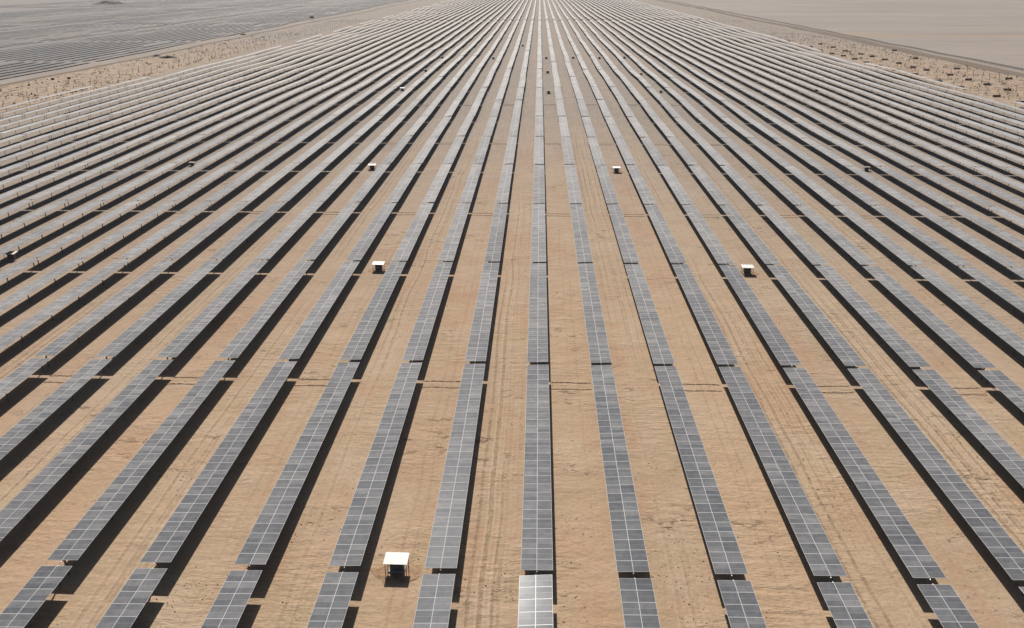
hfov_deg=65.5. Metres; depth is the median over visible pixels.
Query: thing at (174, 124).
solar tracker
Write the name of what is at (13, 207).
solar tracker
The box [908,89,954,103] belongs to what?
solar tracker
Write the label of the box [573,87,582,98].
solar tracker
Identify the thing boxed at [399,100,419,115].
solar tracker
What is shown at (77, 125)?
solar tracker
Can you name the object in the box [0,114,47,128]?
solar tracker
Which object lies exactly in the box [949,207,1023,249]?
solar tracker
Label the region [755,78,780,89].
solar tracker
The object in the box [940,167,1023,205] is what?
solar tracker
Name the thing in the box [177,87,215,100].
solar tracker
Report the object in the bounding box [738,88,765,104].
solar tracker
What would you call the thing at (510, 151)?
solar tracker
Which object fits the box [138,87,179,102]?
solar tracker
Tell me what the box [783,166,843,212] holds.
solar tracker
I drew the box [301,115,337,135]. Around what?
solar tracker
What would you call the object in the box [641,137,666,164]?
solar tracker
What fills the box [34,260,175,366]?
solar tracker
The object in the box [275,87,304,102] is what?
solar tracker
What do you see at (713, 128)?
solar tracker
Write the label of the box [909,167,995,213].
solar tracker
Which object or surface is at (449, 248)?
solar tracker
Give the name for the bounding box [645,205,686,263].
solar tracker
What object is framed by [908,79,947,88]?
solar tracker
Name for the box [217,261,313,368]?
solar tracker
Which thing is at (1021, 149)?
solar tracker
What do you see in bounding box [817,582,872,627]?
solar tracker
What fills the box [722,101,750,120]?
solar tracker
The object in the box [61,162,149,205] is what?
solar tracker
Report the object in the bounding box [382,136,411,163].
solar tracker
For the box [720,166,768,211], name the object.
solar tracker
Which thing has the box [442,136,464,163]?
solar tracker
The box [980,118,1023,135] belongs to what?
solar tracker
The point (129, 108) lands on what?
solar tracker
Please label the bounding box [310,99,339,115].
solar tracker
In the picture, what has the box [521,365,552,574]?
solar tracker
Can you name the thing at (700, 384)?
trench ridge
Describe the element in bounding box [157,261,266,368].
solar tracker
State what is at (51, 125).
solar tracker
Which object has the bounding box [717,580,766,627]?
solar tracker
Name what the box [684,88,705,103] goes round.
solar tracker
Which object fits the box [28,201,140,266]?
solar tracker
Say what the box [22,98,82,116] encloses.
solar tracker
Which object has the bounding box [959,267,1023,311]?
solar tracker
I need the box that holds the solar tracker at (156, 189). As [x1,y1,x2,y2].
[133,163,207,206]
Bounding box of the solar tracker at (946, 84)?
[925,79,966,92]
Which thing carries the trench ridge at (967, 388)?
on the ground
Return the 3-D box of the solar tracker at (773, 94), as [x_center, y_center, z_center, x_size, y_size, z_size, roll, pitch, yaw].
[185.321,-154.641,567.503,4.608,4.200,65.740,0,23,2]
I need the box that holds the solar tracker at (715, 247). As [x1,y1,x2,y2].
[682,205,733,264]
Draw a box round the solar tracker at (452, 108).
[444,100,460,116]
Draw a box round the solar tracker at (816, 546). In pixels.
[719,367,846,581]
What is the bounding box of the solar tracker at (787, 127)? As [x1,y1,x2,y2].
[767,117,808,141]
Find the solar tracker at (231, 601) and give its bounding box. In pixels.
[201,570,261,627]
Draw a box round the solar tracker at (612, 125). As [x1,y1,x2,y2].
[605,117,621,136]
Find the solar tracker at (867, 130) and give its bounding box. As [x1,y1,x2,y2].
[836,117,886,143]
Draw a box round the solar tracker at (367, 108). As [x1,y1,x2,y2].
[354,100,379,116]
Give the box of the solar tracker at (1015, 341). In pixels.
[911,267,1023,355]
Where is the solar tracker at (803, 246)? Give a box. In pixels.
[758,205,827,273]
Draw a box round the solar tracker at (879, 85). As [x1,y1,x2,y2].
[857,79,892,91]
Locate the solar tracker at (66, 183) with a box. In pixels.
[25,162,118,206]
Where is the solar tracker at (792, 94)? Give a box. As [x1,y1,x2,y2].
[776,88,807,100]
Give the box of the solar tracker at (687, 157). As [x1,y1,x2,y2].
[667,137,697,164]
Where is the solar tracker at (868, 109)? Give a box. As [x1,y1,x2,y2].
[846,101,888,122]
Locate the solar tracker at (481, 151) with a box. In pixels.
[473,136,490,163]
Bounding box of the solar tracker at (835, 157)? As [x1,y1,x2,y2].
[800,138,852,165]
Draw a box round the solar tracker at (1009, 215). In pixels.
[987,207,1023,226]
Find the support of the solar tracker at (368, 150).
on the ground
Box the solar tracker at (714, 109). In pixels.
[700,100,726,118]
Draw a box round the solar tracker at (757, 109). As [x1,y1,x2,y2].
[742,100,772,120]
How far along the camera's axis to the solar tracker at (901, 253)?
257.13 m
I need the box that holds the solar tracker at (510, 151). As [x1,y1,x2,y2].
[503,136,516,163]
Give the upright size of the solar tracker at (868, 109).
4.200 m
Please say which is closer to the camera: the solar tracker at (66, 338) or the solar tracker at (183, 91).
the solar tracker at (66, 338)
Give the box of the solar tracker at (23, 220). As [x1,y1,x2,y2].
[0,201,68,239]
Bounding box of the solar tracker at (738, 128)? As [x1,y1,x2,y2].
[720,117,753,142]
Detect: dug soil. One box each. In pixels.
[368,268,386,272]
[370,560,420,583]
[739,271,759,276]
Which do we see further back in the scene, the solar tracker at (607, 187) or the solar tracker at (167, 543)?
the solar tracker at (607, 187)
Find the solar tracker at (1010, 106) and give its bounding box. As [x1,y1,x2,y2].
[993,101,1023,112]
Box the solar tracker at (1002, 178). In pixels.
[972,167,1023,189]
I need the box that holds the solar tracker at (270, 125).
[250,115,291,134]
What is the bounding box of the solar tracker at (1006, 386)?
[978,370,1023,414]
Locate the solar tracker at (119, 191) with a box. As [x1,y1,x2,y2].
[97,163,177,207]
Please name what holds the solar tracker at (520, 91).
on the ground
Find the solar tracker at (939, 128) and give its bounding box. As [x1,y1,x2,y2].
[908,118,966,143]
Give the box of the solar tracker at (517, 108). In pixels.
[513,100,521,115]
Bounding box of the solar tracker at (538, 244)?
[531,204,545,262]
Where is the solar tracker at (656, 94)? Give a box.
[646,87,664,100]
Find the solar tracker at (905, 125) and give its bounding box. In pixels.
[885,118,940,143]
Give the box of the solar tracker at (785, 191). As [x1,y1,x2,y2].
[752,166,806,205]
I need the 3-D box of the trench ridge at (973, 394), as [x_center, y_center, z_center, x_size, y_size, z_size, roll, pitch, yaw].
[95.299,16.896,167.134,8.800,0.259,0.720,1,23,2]
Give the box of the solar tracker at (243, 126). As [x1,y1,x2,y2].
[224,114,269,135]
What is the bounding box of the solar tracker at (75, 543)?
[47,360,234,574]
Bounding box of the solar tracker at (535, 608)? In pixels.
[518,574,552,627]
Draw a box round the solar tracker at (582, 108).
[577,99,588,115]
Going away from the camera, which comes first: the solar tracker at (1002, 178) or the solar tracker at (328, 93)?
the solar tracker at (1002, 178)
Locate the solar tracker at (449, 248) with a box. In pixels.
[438,203,470,261]
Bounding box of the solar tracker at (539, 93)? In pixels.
[536,87,542,98]
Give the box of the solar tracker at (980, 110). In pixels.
[950,102,1006,122]
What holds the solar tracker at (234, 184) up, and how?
on the ground
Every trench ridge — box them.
[294,385,326,385]
[297,378,329,379]
[421,386,459,387]
[423,380,460,381]
[550,382,590,383]
[551,388,591,389]
[682,383,718,384]
[684,390,721,391]
[817,385,848,386]
[822,392,853,392]
[953,387,980,388]
[959,394,986,395]
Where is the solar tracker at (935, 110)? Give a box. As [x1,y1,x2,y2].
[909,102,960,121]
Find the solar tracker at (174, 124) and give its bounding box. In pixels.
[147,114,202,138]
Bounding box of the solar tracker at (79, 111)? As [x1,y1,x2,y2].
[68,99,121,117]
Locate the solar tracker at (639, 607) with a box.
[619,578,660,627]
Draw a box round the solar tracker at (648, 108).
[639,100,657,116]
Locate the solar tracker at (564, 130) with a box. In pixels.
[558,116,569,136]
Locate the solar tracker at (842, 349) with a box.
[767,265,866,377]
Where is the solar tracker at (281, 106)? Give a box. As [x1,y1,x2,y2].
[264,99,298,115]
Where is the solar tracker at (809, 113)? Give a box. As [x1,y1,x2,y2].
[784,101,818,117]
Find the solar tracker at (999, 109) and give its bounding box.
[972,101,1023,119]
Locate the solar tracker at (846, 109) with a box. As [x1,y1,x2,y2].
[825,101,864,121]
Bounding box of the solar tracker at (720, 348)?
[672,264,738,366]
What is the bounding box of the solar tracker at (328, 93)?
[316,87,341,102]
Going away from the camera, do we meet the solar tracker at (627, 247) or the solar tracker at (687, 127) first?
the solar tracker at (627, 247)
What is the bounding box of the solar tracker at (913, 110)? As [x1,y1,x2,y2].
[888,102,936,122]
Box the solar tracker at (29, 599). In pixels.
[0,565,71,627]
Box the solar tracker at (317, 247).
[300,202,359,268]
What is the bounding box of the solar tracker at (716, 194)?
[689,165,729,204]
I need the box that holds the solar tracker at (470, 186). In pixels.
[459,164,482,202]
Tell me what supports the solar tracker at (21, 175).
on the ground
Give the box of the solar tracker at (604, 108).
[597,100,610,116]
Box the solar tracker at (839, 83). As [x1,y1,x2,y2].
[822,78,853,89]
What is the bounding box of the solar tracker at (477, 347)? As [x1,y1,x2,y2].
[465,263,498,363]
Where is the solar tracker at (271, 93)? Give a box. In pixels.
[256,87,287,98]
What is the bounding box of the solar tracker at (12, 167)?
[0,162,29,174]
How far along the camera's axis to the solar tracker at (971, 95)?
559.30 m
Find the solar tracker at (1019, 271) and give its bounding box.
[1008,267,1023,277]
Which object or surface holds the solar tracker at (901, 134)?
on the ground
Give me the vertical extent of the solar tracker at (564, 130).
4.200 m
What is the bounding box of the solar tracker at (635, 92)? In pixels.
[628,87,643,99]
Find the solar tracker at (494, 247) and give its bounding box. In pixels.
[484,204,507,261]
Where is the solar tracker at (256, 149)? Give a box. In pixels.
[232,135,282,168]
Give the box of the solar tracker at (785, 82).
[773,78,799,87]
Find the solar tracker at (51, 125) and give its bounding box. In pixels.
[22,114,90,138]
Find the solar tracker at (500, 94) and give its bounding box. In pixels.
[496,87,505,99]
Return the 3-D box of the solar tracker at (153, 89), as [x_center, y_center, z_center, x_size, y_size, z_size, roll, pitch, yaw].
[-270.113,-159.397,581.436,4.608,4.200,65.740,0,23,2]
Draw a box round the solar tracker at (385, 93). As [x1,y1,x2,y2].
[376,87,395,103]
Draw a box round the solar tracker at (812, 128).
[791,117,833,143]
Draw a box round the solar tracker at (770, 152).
[747,138,791,165]
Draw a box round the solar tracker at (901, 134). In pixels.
[861,118,914,140]
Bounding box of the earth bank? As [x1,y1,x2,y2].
[667,0,1023,69]
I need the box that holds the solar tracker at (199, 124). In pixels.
[173,114,224,139]
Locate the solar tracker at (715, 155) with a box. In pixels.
[693,137,729,165]
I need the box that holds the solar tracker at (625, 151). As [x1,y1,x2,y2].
[614,137,635,164]
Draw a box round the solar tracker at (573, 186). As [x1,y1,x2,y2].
[565,165,581,203]
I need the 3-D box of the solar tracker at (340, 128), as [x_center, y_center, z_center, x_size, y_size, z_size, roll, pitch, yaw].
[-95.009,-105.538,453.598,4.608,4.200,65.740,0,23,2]
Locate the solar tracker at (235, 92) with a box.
[217,87,251,98]
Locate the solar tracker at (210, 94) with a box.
[196,87,232,102]
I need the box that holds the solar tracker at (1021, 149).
[990,139,1023,155]
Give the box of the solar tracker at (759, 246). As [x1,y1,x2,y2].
[719,205,780,272]
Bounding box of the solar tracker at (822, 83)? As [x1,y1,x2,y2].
[806,78,835,91]
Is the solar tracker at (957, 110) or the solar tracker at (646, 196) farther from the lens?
the solar tracker at (957, 110)
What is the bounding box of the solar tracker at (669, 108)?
[659,100,680,117]
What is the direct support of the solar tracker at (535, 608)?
on the ground
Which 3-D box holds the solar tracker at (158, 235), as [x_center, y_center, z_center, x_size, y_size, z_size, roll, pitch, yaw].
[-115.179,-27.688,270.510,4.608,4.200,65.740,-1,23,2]
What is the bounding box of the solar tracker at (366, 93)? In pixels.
[356,87,377,103]
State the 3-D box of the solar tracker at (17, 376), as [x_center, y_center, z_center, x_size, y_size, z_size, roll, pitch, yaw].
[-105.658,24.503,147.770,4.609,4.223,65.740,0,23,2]
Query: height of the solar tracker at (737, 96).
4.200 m
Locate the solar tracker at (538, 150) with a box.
[534,137,543,163]
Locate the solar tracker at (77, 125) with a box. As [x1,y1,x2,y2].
[49,115,111,138]
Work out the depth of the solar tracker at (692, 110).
503.99 m
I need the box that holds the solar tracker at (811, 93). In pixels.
[796,88,827,104]
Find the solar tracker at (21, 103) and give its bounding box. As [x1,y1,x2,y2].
[0,98,43,109]
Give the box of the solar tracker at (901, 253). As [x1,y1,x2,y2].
[834,206,923,274]
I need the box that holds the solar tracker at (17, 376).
[0,358,50,399]
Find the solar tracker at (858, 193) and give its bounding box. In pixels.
[814,166,881,211]
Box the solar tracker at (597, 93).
[591,87,602,98]
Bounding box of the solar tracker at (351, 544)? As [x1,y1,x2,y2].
[329,363,421,571]
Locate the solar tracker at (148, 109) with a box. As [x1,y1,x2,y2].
[130,99,180,116]
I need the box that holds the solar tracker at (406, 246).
[392,203,433,261]
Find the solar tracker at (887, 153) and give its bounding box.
[855,138,916,172]
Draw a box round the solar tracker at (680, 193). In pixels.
[658,165,692,204]
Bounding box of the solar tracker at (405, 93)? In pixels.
[395,87,413,99]
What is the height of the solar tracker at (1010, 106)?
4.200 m
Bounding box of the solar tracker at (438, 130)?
[431,117,450,135]
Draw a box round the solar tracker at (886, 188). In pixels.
[845,166,919,211]
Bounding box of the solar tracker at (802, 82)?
[789,78,817,89]
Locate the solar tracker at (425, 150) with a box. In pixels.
[412,136,438,163]
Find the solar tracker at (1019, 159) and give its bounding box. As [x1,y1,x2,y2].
[963,139,1023,164]
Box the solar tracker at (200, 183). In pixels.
[168,163,237,207]
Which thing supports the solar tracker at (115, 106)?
on the ground
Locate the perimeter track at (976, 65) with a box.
[658,0,1023,76]
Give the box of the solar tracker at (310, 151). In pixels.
[291,136,333,166]
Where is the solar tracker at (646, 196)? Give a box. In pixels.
[626,165,655,204]
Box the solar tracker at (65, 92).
[41,86,92,100]
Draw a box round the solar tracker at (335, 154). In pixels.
[321,136,359,168]
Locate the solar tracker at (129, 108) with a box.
[111,99,160,117]
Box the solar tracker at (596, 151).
[587,137,604,164]
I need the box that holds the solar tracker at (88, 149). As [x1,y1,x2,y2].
[53,135,126,166]
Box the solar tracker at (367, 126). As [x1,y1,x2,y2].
[353,116,382,139]
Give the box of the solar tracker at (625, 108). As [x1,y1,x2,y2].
[617,99,633,116]
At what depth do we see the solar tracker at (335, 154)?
387.13 m
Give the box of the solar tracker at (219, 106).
[199,99,239,118]
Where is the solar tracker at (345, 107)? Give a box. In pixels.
[331,99,359,114]
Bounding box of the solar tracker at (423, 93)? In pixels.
[415,87,432,99]
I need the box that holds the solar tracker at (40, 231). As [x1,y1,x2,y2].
[0,201,104,255]
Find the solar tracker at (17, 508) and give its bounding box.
[0,360,172,540]
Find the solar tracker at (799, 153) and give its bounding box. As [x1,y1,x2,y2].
[774,138,822,171]
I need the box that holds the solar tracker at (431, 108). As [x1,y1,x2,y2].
[422,100,440,120]
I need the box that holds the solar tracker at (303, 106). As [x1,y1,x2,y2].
[287,99,319,118]
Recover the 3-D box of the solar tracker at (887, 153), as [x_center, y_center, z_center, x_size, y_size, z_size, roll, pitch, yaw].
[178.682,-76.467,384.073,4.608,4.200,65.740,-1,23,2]
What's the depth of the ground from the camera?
209.31 m
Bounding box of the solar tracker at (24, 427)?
[0,359,111,459]
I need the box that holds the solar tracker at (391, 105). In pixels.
[377,99,400,116]
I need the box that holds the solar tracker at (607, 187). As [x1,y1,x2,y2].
[596,165,618,203]
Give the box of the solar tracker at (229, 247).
[209,202,286,267]
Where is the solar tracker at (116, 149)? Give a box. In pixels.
[83,135,152,167]
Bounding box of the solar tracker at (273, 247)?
[255,202,323,267]
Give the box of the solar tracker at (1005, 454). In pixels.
[913,369,1023,489]
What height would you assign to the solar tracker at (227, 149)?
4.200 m
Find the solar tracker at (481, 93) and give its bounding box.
[475,87,486,99]
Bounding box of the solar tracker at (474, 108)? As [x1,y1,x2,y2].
[467,100,481,115]
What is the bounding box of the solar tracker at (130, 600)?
[95,568,166,627]
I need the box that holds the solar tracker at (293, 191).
[277,163,329,207]
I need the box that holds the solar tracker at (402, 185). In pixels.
[386,164,420,202]
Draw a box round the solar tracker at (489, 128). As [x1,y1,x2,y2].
[483,116,496,135]
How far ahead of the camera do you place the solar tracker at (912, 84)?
618.28 m
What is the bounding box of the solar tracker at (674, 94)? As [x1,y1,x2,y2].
[665,88,684,99]
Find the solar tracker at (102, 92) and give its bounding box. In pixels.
[78,87,125,101]
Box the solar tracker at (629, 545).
[590,365,649,577]
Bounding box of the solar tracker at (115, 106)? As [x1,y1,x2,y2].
[89,99,140,117]
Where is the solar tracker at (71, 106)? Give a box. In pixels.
[44,99,99,117]
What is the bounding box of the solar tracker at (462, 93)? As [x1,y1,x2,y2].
[455,87,468,99]
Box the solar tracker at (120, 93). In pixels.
[98,87,143,102]
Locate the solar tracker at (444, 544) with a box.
[425,364,484,573]
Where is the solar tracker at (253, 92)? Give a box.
[235,86,270,99]
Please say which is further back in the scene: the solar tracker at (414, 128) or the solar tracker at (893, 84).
the solar tracker at (893, 84)
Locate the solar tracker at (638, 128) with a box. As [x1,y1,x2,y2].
[628,117,647,136]
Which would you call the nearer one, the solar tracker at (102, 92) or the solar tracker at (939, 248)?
the solar tracker at (939, 248)
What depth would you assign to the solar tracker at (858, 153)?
379.95 m
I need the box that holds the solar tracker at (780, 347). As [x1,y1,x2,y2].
[719,265,801,367]
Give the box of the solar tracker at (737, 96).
[720,88,745,99]
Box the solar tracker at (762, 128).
[744,118,780,138]
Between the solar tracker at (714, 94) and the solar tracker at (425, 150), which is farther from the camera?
the solar tracker at (714, 94)
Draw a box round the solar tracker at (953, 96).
[926,89,974,104]
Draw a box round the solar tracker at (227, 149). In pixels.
[201,135,256,165]
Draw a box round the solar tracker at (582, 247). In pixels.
[570,204,592,261]
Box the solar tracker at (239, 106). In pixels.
[220,99,258,116]
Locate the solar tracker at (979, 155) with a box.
[935,139,1011,172]
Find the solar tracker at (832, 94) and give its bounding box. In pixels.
[814,88,850,104]
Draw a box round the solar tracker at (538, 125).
[535,116,543,135]
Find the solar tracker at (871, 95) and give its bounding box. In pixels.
[853,88,891,102]
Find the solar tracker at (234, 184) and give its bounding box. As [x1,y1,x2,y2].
[204,163,268,207]
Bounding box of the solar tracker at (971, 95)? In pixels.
[946,89,993,103]
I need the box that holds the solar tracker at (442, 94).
[435,87,450,99]
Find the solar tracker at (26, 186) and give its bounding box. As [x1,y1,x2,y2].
[0,162,89,198]
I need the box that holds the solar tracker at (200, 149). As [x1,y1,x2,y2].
[173,135,230,168]
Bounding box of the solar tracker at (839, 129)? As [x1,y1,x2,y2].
[814,117,859,142]
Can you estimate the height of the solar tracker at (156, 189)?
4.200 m
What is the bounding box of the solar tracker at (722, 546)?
[654,366,747,579]
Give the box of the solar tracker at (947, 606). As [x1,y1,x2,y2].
[917,584,979,627]
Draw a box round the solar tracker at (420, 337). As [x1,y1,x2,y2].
[402,262,452,362]
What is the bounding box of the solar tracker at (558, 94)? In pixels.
[554,87,562,98]
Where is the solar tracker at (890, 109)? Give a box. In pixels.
[865,101,912,121]
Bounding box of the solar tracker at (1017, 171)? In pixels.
[1005,167,1023,175]
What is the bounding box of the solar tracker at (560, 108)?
[556,99,565,115]
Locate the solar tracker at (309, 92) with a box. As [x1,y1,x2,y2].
[297,87,322,100]
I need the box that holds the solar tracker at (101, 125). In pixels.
[72,115,133,139]
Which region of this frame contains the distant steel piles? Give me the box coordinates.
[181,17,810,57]
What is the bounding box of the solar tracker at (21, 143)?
[0,134,52,155]
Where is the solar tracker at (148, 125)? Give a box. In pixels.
[122,115,178,139]
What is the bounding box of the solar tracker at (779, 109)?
[762,100,795,121]
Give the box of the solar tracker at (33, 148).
[0,134,77,167]
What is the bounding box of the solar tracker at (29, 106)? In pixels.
[0,99,60,117]
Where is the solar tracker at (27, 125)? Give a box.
[0,114,68,137]
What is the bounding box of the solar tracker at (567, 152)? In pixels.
[561,137,574,164]
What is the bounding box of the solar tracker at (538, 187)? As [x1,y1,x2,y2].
[533,165,544,202]
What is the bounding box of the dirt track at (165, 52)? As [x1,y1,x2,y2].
[0,0,419,86]
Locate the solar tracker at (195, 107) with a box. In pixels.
[177,99,218,118]
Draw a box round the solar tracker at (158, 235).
[119,201,214,266]
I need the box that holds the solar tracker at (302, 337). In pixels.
[278,261,359,360]
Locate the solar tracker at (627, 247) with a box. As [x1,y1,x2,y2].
[607,204,639,263]
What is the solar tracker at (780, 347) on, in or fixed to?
on the ground
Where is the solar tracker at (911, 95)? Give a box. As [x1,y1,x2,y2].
[890,89,933,104]
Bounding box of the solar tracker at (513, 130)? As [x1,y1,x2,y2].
[508,116,519,135]
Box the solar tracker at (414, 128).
[404,116,427,135]
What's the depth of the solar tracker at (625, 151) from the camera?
383.02 m
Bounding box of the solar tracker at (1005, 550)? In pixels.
[848,369,1023,594]
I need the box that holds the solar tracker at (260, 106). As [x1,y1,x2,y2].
[243,99,279,115]
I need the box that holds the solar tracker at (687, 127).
[674,117,700,137]
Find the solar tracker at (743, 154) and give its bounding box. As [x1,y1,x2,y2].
[721,138,759,171]
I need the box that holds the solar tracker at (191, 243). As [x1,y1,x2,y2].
[164,202,249,267]
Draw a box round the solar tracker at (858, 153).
[827,138,885,172]
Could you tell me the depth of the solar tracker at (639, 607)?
107.53 m
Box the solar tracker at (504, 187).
[495,164,512,203]
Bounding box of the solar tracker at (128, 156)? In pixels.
[113,135,178,165]
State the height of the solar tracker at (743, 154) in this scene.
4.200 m
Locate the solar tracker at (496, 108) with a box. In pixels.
[490,100,501,116]
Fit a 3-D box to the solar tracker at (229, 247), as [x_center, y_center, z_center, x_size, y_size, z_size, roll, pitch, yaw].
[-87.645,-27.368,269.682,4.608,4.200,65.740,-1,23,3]
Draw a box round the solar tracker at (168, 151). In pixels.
[142,135,205,167]
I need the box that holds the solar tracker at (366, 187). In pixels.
[349,163,390,201]
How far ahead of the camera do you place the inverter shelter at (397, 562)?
117.37 m
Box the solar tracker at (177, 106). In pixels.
[154,99,199,118]
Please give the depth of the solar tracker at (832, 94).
562.62 m
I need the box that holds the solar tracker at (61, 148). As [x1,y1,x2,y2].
[23,135,100,167]
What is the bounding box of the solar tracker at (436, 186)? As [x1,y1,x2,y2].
[423,164,451,202]
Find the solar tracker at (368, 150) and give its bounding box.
[352,136,386,163]
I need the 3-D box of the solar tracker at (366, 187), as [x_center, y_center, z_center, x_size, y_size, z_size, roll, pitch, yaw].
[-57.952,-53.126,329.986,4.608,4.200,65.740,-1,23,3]
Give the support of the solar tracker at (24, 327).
on the ground
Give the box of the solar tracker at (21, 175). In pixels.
[0,162,59,189]
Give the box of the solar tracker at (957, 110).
[930,102,983,122]
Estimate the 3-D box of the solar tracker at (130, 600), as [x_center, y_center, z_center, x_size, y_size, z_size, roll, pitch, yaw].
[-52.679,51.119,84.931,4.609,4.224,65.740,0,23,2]
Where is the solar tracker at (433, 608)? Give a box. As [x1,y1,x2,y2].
[413,573,454,627]
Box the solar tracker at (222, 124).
[200,114,246,137]
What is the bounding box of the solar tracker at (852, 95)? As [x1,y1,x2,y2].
[832,88,869,102]
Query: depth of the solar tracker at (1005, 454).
150.12 m
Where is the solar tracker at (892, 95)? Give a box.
[869,88,912,105]
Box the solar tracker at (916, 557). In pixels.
[783,368,945,583]
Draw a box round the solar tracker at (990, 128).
[956,118,1021,144]
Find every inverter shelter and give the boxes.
[3,251,18,260]
[368,164,375,169]
[372,261,384,270]
[383,552,408,574]
[612,166,620,171]
[741,264,753,273]
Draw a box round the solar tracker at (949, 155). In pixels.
[909,139,978,172]
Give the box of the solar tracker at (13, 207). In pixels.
[0,200,34,217]
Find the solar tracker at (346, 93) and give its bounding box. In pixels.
[335,87,358,100]
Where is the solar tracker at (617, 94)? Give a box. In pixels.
[610,87,623,98]
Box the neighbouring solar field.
[0,0,401,75]
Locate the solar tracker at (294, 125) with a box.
[276,115,313,140]
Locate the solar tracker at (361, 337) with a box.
[340,262,405,361]
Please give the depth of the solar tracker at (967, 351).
195.13 m
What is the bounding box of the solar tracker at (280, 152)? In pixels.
[261,136,307,168]
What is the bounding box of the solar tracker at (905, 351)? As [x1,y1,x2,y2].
[815,266,930,378]
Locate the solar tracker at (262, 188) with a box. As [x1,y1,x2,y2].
[241,163,299,208]
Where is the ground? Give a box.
[0,0,1023,627]
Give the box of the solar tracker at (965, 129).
[932,118,993,143]
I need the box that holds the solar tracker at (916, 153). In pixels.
[882,138,947,170]
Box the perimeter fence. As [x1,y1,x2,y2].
[671,1,1021,70]
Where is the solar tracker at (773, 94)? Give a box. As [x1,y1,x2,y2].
[758,88,786,104]
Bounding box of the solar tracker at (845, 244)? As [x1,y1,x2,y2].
[796,205,876,273]
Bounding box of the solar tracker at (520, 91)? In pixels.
[516,87,523,99]
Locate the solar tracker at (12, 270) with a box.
[0,258,40,283]
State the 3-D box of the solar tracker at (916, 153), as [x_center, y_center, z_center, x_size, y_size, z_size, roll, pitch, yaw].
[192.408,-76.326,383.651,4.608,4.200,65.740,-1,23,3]
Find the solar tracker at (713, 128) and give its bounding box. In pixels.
[698,118,727,142]
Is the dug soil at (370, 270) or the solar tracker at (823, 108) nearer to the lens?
the dug soil at (370, 270)
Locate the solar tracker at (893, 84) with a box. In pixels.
[874,79,910,91]
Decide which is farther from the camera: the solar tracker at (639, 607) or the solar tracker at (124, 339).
the solar tracker at (124, 339)
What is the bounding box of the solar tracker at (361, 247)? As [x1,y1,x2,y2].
[346,203,395,261]
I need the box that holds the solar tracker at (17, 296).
[0,259,84,311]
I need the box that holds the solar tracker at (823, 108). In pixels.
[804,100,842,116]
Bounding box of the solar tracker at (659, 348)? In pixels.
[625,264,674,365]
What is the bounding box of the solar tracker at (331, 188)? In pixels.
[313,164,359,208]
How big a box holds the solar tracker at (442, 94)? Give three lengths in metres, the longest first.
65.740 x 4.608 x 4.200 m
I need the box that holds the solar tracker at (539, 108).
[535,99,542,115]
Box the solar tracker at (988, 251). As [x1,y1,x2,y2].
[911,206,1019,274]
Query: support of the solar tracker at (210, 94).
on the ground
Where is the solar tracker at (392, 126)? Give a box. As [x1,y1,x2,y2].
[379,116,405,140]
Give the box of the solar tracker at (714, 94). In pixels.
[702,88,725,104]
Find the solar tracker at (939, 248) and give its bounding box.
[871,206,970,274]
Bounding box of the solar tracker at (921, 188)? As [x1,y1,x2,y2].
[878,166,957,211]
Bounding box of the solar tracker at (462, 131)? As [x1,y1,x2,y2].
[456,116,473,135]
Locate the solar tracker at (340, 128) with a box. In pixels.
[327,116,359,139]
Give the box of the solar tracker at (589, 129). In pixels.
[582,117,595,136]
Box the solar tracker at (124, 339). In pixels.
[95,260,221,367]
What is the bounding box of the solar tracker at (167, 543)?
[140,361,296,567]
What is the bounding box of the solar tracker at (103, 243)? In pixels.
[74,201,177,266]
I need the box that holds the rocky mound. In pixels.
[94,1,125,4]
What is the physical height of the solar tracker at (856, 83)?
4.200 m
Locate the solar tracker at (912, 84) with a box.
[892,79,930,89]
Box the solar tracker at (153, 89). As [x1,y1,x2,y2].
[119,87,162,100]
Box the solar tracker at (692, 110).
[679,100,702,121]
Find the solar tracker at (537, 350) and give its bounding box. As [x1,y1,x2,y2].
[527,263,547,364]
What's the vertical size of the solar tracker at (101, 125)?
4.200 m
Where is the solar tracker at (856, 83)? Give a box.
[838,78,871,88]
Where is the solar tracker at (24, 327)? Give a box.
[0,260,129,350]
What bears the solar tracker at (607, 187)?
on the ground
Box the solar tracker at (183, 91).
[158,87,198,103]
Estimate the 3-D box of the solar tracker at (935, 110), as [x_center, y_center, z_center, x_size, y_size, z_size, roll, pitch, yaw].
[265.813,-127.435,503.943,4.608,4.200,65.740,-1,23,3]
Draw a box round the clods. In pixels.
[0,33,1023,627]
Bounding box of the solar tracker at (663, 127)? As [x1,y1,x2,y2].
[651,117,675,142]
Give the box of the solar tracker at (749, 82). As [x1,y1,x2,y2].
[737,78,761,91]
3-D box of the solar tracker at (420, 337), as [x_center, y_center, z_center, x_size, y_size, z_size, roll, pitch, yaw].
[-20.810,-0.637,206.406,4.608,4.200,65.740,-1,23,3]
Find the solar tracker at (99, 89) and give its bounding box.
[58,87,108,102]
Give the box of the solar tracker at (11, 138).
[0,134,26,143]
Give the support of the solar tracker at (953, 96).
on the ground
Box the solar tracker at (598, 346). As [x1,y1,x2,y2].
[578,263,611,364]
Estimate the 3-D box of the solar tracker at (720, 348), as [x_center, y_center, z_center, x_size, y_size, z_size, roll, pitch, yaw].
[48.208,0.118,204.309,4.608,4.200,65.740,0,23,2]
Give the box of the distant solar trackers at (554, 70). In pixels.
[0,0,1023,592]
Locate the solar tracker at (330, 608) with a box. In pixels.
[307,572,357,627]
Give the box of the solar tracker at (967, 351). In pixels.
[862,266,996,379]
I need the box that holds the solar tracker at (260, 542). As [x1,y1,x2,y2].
[234,362,359,569]
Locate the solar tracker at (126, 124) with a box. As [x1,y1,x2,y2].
[99,114,158,139]
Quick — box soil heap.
[159,55,177,57]

